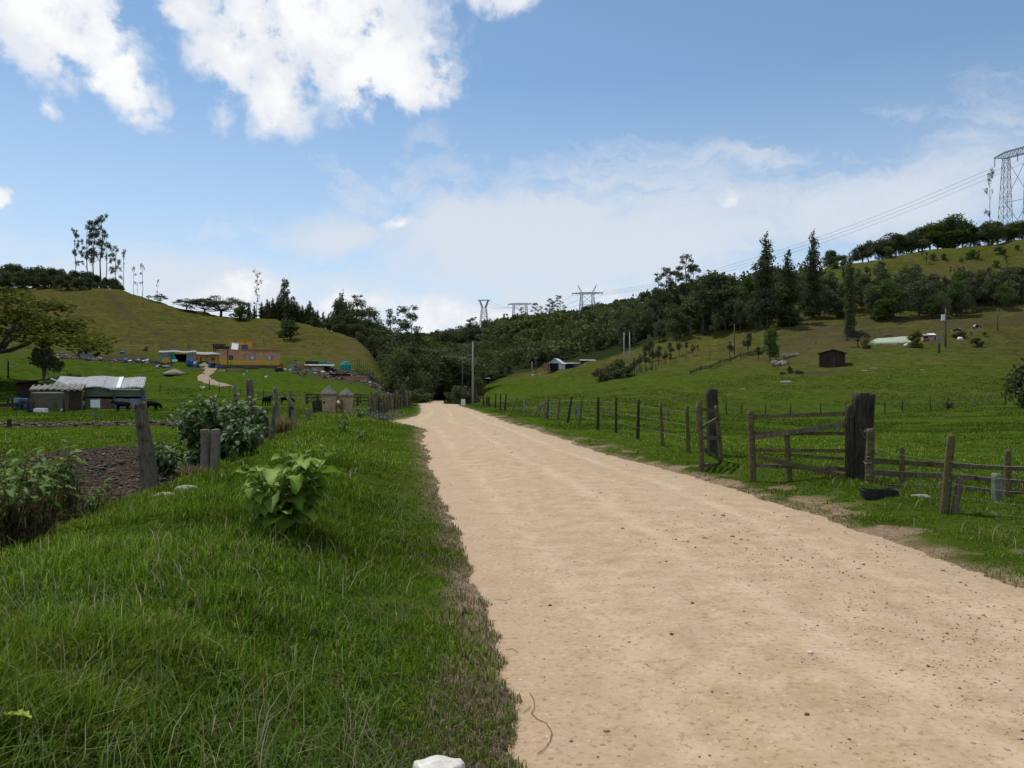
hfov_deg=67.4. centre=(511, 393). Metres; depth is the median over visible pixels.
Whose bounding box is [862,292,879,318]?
scrub tree
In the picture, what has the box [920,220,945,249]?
bushy tree
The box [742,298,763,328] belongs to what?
scrub tree
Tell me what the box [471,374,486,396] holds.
scrub tree
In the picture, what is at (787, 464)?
farm gate
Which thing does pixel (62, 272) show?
bushy tree
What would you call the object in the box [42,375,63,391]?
shrub
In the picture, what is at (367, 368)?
rail fence
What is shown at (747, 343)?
tree
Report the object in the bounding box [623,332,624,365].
power pole
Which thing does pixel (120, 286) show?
bushy tree
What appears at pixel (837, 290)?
tree
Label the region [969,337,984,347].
shrub
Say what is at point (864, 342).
shrub
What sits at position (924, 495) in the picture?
stone
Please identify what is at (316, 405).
picket fence
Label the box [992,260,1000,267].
shrub
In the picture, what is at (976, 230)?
bushy tree
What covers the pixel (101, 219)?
gum tree
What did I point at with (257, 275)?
gum tree
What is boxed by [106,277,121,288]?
bushy tree
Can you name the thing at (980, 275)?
bushy tree
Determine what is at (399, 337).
bushy tree
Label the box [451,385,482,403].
shrub
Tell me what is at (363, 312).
umbrella tree
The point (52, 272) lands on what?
bushy tree
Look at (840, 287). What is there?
bushy tree
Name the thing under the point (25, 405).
barrel
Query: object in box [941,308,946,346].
power pole
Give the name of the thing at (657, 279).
gum tree
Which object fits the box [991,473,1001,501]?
concrete post
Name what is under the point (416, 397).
shrub
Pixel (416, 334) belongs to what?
gum tree
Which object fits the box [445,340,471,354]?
bushy tree
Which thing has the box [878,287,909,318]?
scrub tree
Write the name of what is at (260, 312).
cypress tree
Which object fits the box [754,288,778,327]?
tree
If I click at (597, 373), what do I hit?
shrub
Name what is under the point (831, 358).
door
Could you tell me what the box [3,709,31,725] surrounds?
leafy plant
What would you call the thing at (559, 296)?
gum tree
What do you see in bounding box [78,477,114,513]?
broadleaf shrub
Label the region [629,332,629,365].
power pole
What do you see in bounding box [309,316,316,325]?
bushy tree
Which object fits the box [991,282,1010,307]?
bushy tree
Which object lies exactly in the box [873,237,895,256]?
scrub tree
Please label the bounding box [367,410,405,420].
weed clump
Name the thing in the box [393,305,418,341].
gum tree
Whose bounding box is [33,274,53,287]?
bushy tree
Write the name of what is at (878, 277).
tree
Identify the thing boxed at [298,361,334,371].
animal shed
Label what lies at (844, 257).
scrub tree
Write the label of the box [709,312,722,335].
scrub tree
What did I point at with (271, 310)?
cypress tree
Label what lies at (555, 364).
white house
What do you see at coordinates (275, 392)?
fence post
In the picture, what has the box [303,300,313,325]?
cypress tree
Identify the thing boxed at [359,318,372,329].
bushy tree
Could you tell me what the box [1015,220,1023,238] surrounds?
bushy tree
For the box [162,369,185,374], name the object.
earth heap
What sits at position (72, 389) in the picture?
cowshed
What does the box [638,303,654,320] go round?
scrub tree
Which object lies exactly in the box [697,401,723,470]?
side gate
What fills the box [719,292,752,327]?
bushy tree
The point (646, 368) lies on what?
rail fence
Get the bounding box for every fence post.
[7,361,8,377]
[7,419,11,427]
[62,398,64,412]
[94,407,96,418]
[133,401,158,491]
[200,429,210,472]
[209,429,219,471]
[232,386,237,414]
[245,379,257,441]
[256,409,263,446]
[264,408,268,437]
[268,402,276,440]
[273,388,279,420]
[286,397,296,424]
[288,406,293,425]
[305,408,311,420]
[705,389,718,456]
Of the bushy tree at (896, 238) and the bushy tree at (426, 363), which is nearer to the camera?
the bushy tree at (426, 363)
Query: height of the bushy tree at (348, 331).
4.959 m
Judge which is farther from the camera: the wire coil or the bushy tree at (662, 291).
the bushy tree at (662, 291)
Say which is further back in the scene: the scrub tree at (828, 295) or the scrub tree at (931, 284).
the scrub tree at (828, 295)
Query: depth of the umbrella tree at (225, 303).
244.33 m
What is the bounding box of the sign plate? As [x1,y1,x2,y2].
[90,400,99,406]
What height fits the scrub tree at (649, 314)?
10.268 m
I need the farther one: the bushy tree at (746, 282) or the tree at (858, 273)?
the bushy tree at (746, 282)
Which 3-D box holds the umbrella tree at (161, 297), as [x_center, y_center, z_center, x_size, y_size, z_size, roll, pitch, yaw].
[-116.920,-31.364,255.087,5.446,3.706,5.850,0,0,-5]
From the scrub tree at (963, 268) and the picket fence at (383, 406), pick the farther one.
the scrub tree at (963, 268)
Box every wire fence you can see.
[474,393,689,451]
[718,393,1021,413]
[873,434,1023,516]
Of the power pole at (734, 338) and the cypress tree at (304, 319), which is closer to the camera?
the power pole at (734, 338)
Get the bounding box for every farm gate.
[336,400,342,412]
[747,410,846,481]
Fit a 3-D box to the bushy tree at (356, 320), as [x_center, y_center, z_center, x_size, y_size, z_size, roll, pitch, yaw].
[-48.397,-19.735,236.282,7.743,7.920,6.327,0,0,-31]
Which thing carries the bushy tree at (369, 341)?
on the ground at (136, 321)
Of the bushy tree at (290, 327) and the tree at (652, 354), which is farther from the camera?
the bushy tree at (290, 327)
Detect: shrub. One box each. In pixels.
[0,437,64,503]
[0,447,98,548]
[13,439,100,524]
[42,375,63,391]
[63,371,96,399]
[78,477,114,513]
[136,431,200,480]
[162,392,269,460]
[215,417,272,458]
[228,305,249,320]
[405,391,422,405]
[412,389,432,402]
[442,385,469,403]
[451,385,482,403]
[591,368,613,382]
[602,359,636,376]
[608,365,626,379]
[786,366,793,373]
[831,262,838,268]
[860,337,871,348]
[880,246,893,258]
[906,330,923,347]
[909,264,922,272]
[941,253,947,259]
[952,331,967,338]
[964,249,977,258]
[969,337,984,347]
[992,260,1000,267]
[993,246,1007,254]
[1001,355,1023,407]
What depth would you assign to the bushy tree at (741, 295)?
225.35 m
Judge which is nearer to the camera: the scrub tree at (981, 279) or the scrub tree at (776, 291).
the scrub tree at (981, 279)
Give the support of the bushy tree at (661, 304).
on the ground at (136, 321)
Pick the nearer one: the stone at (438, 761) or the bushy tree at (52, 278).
the stone at (438, 761)
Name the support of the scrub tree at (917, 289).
on the ground at (136, 321)
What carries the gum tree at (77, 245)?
on the ground at (136, 321)
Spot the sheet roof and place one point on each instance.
(367, 374)
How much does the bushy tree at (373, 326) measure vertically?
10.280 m
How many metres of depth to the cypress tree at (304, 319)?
253.62 m
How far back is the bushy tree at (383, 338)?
220.09 m
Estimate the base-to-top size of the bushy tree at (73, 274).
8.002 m
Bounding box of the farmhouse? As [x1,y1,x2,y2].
[219,340,279,367]
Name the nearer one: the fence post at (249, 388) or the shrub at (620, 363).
the fence post at (249, 388)
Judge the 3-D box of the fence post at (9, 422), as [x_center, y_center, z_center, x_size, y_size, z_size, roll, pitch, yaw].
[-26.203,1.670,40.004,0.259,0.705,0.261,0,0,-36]
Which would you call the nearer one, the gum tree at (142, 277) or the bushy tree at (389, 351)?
the bushy tree at (389, 351)
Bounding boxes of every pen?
[328,374,351,376]
[339,376,368,380]
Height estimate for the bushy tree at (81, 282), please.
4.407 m
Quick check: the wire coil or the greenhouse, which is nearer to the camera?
the wire coil
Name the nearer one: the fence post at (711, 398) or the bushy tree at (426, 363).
the fence post at (711, 398)
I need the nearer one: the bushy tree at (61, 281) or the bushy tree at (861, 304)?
the bushy tree at (861, 304)
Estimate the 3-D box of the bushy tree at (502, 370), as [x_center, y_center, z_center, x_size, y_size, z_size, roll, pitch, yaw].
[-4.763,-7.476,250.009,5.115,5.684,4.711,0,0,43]
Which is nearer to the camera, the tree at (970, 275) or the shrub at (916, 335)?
the shrub at (916, 335)
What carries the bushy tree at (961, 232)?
on the ground at (136, 321)
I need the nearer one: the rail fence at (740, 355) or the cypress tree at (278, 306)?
the rail fence at (740, 355)
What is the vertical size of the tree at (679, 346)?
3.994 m
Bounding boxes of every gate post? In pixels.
[845,405,853,479]
[851,393,869,480]
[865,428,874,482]
[869,394,875,428]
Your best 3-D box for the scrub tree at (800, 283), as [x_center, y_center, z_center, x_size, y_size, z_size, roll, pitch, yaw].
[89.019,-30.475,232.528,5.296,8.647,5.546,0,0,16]
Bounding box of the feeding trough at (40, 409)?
[33,408,47,411]
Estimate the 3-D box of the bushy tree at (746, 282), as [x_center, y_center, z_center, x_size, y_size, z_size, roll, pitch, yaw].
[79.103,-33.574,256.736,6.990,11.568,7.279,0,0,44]
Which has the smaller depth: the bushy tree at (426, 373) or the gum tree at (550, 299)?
the bushy tree at (426, 373)
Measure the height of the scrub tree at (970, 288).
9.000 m
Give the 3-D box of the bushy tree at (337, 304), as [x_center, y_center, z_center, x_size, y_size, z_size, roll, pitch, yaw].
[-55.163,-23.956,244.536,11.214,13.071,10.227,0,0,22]
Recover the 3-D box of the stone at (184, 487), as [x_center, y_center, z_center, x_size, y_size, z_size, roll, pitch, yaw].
[-4.273,1.260,10.091,0.294,0.120,0.166,0,0,-29]
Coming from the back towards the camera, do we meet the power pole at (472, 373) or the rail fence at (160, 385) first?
the rail fence at (160, 385)
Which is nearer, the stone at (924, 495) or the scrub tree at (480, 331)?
the stone at (924, 495)
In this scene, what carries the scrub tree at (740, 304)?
on the ground at (136, 321)
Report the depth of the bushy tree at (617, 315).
267.25 m
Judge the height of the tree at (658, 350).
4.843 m
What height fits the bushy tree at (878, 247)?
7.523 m
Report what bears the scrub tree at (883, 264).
on the ground at (136, 321)
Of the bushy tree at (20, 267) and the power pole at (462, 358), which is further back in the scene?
the bushy tree at (20, 267)
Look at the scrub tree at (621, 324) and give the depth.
244.10 m
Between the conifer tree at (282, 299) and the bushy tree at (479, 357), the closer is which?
the bushy tree at (479, 357)
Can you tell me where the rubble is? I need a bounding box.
[54,352,394,395]
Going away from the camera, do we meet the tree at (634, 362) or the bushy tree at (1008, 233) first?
the tree at (634, 362)
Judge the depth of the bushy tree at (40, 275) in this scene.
258.24 m
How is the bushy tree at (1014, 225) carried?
on the ground at (136, 321)
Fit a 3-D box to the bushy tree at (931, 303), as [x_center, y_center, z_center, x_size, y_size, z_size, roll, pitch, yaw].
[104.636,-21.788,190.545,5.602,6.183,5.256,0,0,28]
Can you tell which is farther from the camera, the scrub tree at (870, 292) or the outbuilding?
the scrub tree at (870, 292)
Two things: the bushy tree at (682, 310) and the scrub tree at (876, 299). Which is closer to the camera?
the scrub tree at (876, 299)
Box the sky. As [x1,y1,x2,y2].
[0,0,1023,332]
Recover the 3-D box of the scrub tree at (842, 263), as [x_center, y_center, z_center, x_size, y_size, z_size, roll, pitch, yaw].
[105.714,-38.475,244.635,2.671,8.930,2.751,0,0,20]
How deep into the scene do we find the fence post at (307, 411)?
31.94 m
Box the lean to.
[288,363,296,370]
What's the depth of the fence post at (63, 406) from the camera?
65.95 m
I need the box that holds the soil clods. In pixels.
[0,420,183,510]
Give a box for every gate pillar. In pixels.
[320,385,337,412]
[338,387,354,413]
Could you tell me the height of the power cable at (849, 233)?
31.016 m
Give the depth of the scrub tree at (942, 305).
188.58 m
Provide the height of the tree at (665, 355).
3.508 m
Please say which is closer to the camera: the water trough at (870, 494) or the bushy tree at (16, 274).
the water trough at (870, 494)
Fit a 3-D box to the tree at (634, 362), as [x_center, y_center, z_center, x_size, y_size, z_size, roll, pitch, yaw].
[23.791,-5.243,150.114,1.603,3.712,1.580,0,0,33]
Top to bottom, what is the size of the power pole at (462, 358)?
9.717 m
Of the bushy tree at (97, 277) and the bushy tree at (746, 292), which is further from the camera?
the bushy tree at (97, 277)
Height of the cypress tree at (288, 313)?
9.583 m
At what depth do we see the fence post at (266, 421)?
24.46 m
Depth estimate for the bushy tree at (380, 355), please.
213.66 m
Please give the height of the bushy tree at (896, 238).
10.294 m
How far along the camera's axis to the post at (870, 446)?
12.25 m
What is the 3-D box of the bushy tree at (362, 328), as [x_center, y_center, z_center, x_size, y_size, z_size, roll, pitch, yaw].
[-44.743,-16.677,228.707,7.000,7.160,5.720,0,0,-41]
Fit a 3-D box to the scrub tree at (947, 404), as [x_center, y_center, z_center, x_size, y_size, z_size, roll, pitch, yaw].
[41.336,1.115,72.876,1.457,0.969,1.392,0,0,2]
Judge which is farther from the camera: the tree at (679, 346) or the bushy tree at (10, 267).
the bushy tree at (10, 267)
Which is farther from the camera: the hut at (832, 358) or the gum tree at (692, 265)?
the gum tree at (692, 265)
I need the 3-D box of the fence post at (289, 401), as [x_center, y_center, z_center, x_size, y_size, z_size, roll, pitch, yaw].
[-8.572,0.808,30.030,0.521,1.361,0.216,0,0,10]
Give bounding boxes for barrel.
[14,398,21,409]
[21,398,29,410]
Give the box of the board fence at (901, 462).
[874,446,1023,497]
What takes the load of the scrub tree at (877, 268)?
on the ground at (136, 321)
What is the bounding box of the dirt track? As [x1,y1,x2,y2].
[197,362,231,386]
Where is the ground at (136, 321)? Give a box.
[0,239,1023,767]
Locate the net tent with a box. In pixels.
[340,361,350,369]
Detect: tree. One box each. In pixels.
[0,263,18,286]
[0,270,15,286]
[0,271,14,288]
[0,283,130,357]
[10,271,30,288]
[11,275,32,289]
[14,264,26,287]
[17,267,34,286]
[26,342,64,391]
[28,268,39,286]
[29,275,36,286]
[30,265,45,285]
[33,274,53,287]
[35,272,49,288]
[43,268,60,286]
[46,276,57,287]
[49,268,66,286]
[51,275,68,289]
[65,269,82,286]
[68,277,82,288]
[71,227,79,270]
[73,278,86,289]
[78,220,94,271]
[83,222,104,273]
[83,271,99,286]
[84,277,93,288]
[90,213,110,287]
[91,282,99,288]
[92,274,103,287]
[99,228,113,277]
[99,277,111,288]
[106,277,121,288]
[110,246,121,277]
[115,284,125,289]
[117,249,125,286]
[140,263,144,296]
[152,294,166,300]
[172,298,201,309]
[182,298,225,313]
[187,295,251,316]
[252,269,260,317]
[252,305,257,318]
[255,301,263,318]
[262,299,268,318]
[265,301,270,316]
[266,298,277,318]
[268,303,279,319]
[275,278,289,320]
[276,297,282,320]
[276,320,301,338]
[281,279,295,304]
[282,296,294,320]
[291,299,299,322]
[298,305,304,323]
[302,307,306,322]
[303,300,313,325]
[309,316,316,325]
[314,318,322,326]
[320,298,354,327]
[322,318,330,328]
[327,313,345,332]
[327,318,336,331]
[330,291,348,331]
[334,313,358,331]
[336,321,347,334]
[338,299,383,322]
[345,324,354,336]
[346,317,359,326]
[350,325,368,338]
[351,295,363,318]
[351,323,368,337]
[355,332,366,340]
[358,335,367,343]
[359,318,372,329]
[361,335,379,351]
[366,339,387,360]
[367,322,380,331]
[368,330,386,344]
[370,321,385,330]
[372,343,392,361]
[374,334,395,356]
[375,345,397,367]
[378,352,431,394]
[379,340,404,357]
[379,345,423,392]
[381,340,422,374]
[382,329,396,335]
[382,345,398,357]
[384,351,487,399]
[385,309,402,335]
[390,332,409,343]
[392,316,410,339]
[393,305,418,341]
[394,383,408,399]
[404,326,422,343]
[410,360,432,393]
[414,347,499,399]
[415,336,450,392]
[415,346,449,392]
[417,353,441,397]
[419,367,434,394]
[422,353,453,398]
[428,329,459,347]
[445,326,478,344]
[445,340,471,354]
[445,376,464,391]
[450,349,471,356]
[457,371,471,390]
[460,353,492,378]
[463,317,478,334]
[467,324,490,341]
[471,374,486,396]
[477,350,498,380]
[496,362,505,376]
[506,364,512,373]
[530,303,539,312]
[545,298,554,312]
[549,301,558,314]
[554,295,566,310]
[610,310,625,340]
[614,320,631,346]
[618,326,625,349]
[620,313,637,333]
[622,318,641,345]
[628,323,643,345]
[630,357,637,373]
[633,326,636,347]
[636,354,642,364]
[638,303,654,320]
[638,307,656,335]
[641,334,654,362]
[642,350,650,365]
[645,299,662,330]
[648,299,663,316]
[648,347,656,364]
[651,272,668,327]
[651,288,672,306]
[652,267,679,318]
[652,319,666,340]
[655,345,661,364]
[662,296,683,319]
[662,350,667,363]
[664,266,684,304]
[664,308,688,338]
[666,303,677,331]
[667,342,674,355]
[672,254,697,300]
[676,301,697,334]
[676,341,682,352]
[681,282,738,330]
[682,264,701,292]
[687,316,692,338]
[690,276,714,335]
[691,270,744,323]
[691,315,701,330]
[706,296,718,331]
[708,305,731,330]
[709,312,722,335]
[716,287,726,327]
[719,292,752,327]
[722,302,729,332]
[726,282,750,324]
[726,340,733,357]
[730,297,750,330]
[739,287,750,315]
[740,276,757,299]
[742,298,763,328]
[742,333,752,353]
[749,231,789,326]
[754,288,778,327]
[754,347,762,359]
[756,293,764,328]
[760,327,780,359]
[774,249,804,326]
[774,282,784,304]
[794,270,805,290]
[797,279,804,291]
[801,229,835,317]
[818,294,830,317]
[819,270,838,294]
[819,285,834,303]
[821,249,841,267]
[823,254,836,267]
[826,278,836,294]
[827,294,833,317]
[829,283,842,295]
[829,294,842,317]
[831,297,844,317]
[837,282,846,298]
[839,254,848,263]
[840,259,847,281]
[842,253,856,337]
[845,329,871,346]
[848,250,857,262]
[851,244,873,261]
[853,267,865,279]
[853,291,859,315]
[855,274,871,295]
[855,277,865,301]
[857,290,866,309]
[862,282,882,318]
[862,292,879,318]
[863,240,873,261]
[864,266,871,289]
[866,295,881,318]
[869,267,892,284]
[870,277,907,319]
[871,242,884,259]
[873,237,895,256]
[873,264,882,272]
[875,271,888,287]
[876,261,885,267]
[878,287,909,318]
[882,232,904,253]
[887,233,909,255]
[892,274,899,285]
[896,265,916,282]
[899,229,925,252]
[899,240,914,253]
[899,279,907,298]
[902,275,917,289]
[902,279,933,315]
[909,265,926,283]
[911,231,932,251]
[914,282,937,312]
[915,226,933,250]
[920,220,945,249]
[921,294,941,317]
[925,273,939,292]
[927,223,951,248]
[927,281,934,315]
[929,253,937,259]
[933,290,951,314]
[935,281,948,302]
[936,212,979,248]
[937,274,947,293]
[939,218,966,247]
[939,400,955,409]
[941,277,948,299]
[944,280,966,315]
[945,285,960,315]
[946,271,966,287]
[953,266,975,283]
[954,288,975,314]
[957,218,970,246]
[960,226,986,246]
[961,279,981,312]
[966,229,981,245]
[966,277,988,309]
[968,273,983,302]
[971,268,987,302]
[972,221,1005,244]
[978,219,1008,244]
[978,276,985,303]
[979,277,999,303]
[982,280,995,303]
[983,168,994,244]
[984,266,993,272]
[989,278,999,305]
[990,263,1022,296]
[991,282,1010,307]
[994,221,1009,243]
[998,267,1023,299]
[999,280,1021,305]
[1002,223,1017,241]
[1003,269,1023,294]
[1007,221,1023,240]
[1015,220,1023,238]
[1015,266,1023,299]
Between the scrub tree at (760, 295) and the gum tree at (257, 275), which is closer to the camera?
the scrub tree at (760, 295)
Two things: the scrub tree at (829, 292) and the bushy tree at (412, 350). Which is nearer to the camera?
the bushy tree at (412, 350)
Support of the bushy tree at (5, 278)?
on the ground at (136, 321)
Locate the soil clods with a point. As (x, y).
(104, 455)
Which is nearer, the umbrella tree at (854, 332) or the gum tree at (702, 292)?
the umbrella tree at (854, 332)
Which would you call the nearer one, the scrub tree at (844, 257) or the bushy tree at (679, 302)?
the bushy tree at (679, 302)
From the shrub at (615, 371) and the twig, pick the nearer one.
the twig
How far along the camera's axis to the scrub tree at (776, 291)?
225.71 m
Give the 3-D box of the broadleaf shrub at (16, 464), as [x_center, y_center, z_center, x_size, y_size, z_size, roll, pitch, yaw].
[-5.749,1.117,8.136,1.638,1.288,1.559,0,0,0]
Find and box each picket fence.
[312,395,321,412]
[367,390,410,415]
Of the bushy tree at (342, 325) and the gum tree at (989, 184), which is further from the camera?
the gum tree at (989, 184)
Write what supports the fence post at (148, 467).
on the ground at (136, 321)
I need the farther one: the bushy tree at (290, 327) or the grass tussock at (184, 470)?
the bushy tree at (290, 327)
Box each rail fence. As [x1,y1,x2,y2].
[7,396,34,412]
[47,368,209,391]
[96,340,254,349]
[209,382,307,403]
[306,392,392,403]
[357,358,385,383]
[357,369,393,393]
[632,363,655,372]
[633,345,723,372]
[690,349,765,373]
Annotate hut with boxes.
[817,349,846,366]
[921,333,940,340]
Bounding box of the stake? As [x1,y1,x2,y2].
[696,405,697,431]
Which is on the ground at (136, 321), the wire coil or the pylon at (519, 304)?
the pylon at (519, 304)
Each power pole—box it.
[460,357,464,386]
[472,342,473,404]
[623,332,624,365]
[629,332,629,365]
[734,324,734,353]
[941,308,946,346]
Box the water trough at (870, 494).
[859,487,898,499]
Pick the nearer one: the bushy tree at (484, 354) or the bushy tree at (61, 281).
the bushy tree at (484, 354)
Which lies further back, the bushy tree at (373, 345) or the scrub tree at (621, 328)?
the scrub tree at (621, 328)
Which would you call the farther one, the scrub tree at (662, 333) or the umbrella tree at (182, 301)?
the umbrella tree at (182, 301)
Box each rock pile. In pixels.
[770,360,788,366]
[782,353,800,358]
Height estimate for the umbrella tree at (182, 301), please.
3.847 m
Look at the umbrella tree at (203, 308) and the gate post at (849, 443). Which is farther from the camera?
the umbrella tree at (203, 308)
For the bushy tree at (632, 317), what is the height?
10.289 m
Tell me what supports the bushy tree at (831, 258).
on the ground at (136, 321)
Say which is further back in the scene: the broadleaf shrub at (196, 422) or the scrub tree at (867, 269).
the scrub tree at (867, 269)
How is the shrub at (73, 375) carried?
on the ground at (136, 321)
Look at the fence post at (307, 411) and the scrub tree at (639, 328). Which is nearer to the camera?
the fence post at (307, 411)
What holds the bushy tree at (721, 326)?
on the ground at (136, 321)
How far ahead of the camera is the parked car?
142.70 m
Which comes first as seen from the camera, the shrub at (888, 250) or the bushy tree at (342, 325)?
the bushy tree at (342, 325)
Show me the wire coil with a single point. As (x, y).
(870, 457)
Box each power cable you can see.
[573,168,990,295]
[594,161,1016,294]
[605,163,1022,294]
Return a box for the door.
[830,357,833,366]
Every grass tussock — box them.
[172,464,213,478]
[268,411,309,433]
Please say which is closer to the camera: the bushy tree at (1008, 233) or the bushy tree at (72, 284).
the bushy tree at (72, 284)
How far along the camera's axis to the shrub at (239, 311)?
236.85 m
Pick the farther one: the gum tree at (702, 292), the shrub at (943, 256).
the shrub at (943, 256)
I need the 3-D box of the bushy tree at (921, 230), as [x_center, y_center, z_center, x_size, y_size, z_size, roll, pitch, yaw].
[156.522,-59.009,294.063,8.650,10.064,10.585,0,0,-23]
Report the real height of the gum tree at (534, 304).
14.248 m
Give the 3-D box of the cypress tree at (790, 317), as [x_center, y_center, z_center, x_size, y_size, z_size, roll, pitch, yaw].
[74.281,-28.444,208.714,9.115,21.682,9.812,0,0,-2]
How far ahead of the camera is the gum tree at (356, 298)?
241.93 m
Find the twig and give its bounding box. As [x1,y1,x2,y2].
[529,692,551,753]
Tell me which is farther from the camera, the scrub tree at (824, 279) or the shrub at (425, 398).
the scrub tree at (824, 279)
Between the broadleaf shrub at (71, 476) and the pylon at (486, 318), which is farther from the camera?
the pylon at (486, 318)
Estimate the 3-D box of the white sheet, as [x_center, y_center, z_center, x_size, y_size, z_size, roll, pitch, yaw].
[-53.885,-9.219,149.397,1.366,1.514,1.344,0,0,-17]
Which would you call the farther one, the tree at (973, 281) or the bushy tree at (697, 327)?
the bushy tree at (697, 327)
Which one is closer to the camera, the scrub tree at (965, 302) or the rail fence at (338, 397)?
the rail fence at (338, 397)
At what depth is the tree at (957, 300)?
191.77 m
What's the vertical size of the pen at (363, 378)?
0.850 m
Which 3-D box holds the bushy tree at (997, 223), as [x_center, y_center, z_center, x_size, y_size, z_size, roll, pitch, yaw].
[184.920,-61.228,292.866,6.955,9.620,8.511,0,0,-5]
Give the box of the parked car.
[275,367,283,371]
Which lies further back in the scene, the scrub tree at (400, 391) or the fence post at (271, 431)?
the scrub tree at (400, 391)
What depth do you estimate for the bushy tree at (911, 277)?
217.57 m
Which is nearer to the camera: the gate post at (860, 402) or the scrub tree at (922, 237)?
the gate post at (860, 402)
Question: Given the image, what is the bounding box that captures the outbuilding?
[159,350,219,363]
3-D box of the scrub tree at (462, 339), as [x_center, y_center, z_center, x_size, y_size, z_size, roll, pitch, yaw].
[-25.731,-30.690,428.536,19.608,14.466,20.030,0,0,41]
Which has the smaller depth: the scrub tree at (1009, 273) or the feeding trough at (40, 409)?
the feeding trough at (40, 409)
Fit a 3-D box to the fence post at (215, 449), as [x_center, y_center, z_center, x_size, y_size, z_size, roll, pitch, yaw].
[-6.232,1.296,16.102,0.203,1.104,0.176,0,0,0]
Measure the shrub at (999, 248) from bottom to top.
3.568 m
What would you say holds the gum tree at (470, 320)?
on the ground at (136, 321)
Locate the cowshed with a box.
[11,376,145,409]
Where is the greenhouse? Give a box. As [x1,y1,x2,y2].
[870,336,910,345]
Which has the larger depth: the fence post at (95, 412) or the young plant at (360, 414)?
the fence post at (95, 412)
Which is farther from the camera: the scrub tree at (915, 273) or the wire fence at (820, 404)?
the scrub tree at (915, 273)
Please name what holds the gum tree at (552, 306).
on the ground at (136, 321)
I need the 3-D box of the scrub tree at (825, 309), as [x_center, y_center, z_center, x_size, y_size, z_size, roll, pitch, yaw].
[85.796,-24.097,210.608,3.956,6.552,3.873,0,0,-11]
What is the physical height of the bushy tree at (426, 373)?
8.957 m
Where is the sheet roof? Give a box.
[358,373,374,376]
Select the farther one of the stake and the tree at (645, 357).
the tree at (645, 357)
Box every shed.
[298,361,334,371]
[564,362,573,368]
[579,359,596,364]
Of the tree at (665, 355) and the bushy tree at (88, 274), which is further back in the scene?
the bushy tree at (88, 274)
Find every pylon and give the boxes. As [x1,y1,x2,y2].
[478,300,489,325]
[508,303,531,314]
[572,286,602,315]
[994,146,1023,243]
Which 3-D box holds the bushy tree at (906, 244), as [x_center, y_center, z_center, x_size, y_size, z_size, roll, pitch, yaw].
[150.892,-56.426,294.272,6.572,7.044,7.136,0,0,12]
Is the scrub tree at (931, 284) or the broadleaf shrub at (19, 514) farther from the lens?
the scrub tree at (931, 284)
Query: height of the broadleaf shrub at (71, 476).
1.273 m
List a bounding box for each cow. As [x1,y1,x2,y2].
[111,400,130,410]
[146,400,161,410]
[262,395,272,405]
[279,396,294,403]
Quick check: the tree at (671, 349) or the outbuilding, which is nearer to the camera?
the outbuilding
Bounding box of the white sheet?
[231,343,238,349]
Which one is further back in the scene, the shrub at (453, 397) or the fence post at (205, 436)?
the shrub at (453, 397)
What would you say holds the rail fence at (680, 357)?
on the ground at (136, 321)
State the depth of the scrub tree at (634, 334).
225.70 m
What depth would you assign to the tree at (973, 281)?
195.77 m
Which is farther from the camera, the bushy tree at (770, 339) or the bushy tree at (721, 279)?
the bushy tree at (721, 279)
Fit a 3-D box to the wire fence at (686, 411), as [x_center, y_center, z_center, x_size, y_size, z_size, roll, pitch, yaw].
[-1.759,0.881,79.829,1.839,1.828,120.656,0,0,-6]
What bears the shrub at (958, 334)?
on the ground at (136, 321)
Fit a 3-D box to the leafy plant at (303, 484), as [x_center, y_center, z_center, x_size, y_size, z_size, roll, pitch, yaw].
[-2.004,0.876,6.908,0.970,0.860,0.785,0,0,-25]
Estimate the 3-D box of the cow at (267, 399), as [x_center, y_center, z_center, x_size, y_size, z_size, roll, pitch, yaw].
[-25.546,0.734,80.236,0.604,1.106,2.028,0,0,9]
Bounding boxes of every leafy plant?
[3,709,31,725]
[232,444,343,534]
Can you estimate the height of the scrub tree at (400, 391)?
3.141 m
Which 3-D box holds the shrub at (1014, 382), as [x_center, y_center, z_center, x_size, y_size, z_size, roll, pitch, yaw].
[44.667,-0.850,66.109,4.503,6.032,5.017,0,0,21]
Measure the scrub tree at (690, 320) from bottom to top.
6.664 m
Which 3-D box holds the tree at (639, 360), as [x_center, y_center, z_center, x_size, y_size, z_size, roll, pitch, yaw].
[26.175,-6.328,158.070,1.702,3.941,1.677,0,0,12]
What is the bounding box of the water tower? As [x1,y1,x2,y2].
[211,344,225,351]
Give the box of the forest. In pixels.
[405,263,804,377]
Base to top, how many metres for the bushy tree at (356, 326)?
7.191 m
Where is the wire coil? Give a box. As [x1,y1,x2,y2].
[859,427,878,481]
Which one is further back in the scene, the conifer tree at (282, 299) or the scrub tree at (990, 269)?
the conifer tree at (282, 299)
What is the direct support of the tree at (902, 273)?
on the ground at (136, 321)
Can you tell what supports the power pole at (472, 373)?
on the ground at (136, 321)
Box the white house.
[543,358,564,370]
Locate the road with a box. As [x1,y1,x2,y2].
[393,399,1023,767]
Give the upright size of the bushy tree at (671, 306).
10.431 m
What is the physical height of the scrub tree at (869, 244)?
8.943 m
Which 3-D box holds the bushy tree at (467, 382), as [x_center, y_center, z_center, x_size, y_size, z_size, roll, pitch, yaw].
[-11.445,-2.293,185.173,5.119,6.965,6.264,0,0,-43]
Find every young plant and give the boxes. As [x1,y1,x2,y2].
[334,408,352,431]
[351,406,369,417]
[355,428,370,439]
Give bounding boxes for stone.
[175,485,198,491]
[413,755,464,767]
[911,494,931,498]

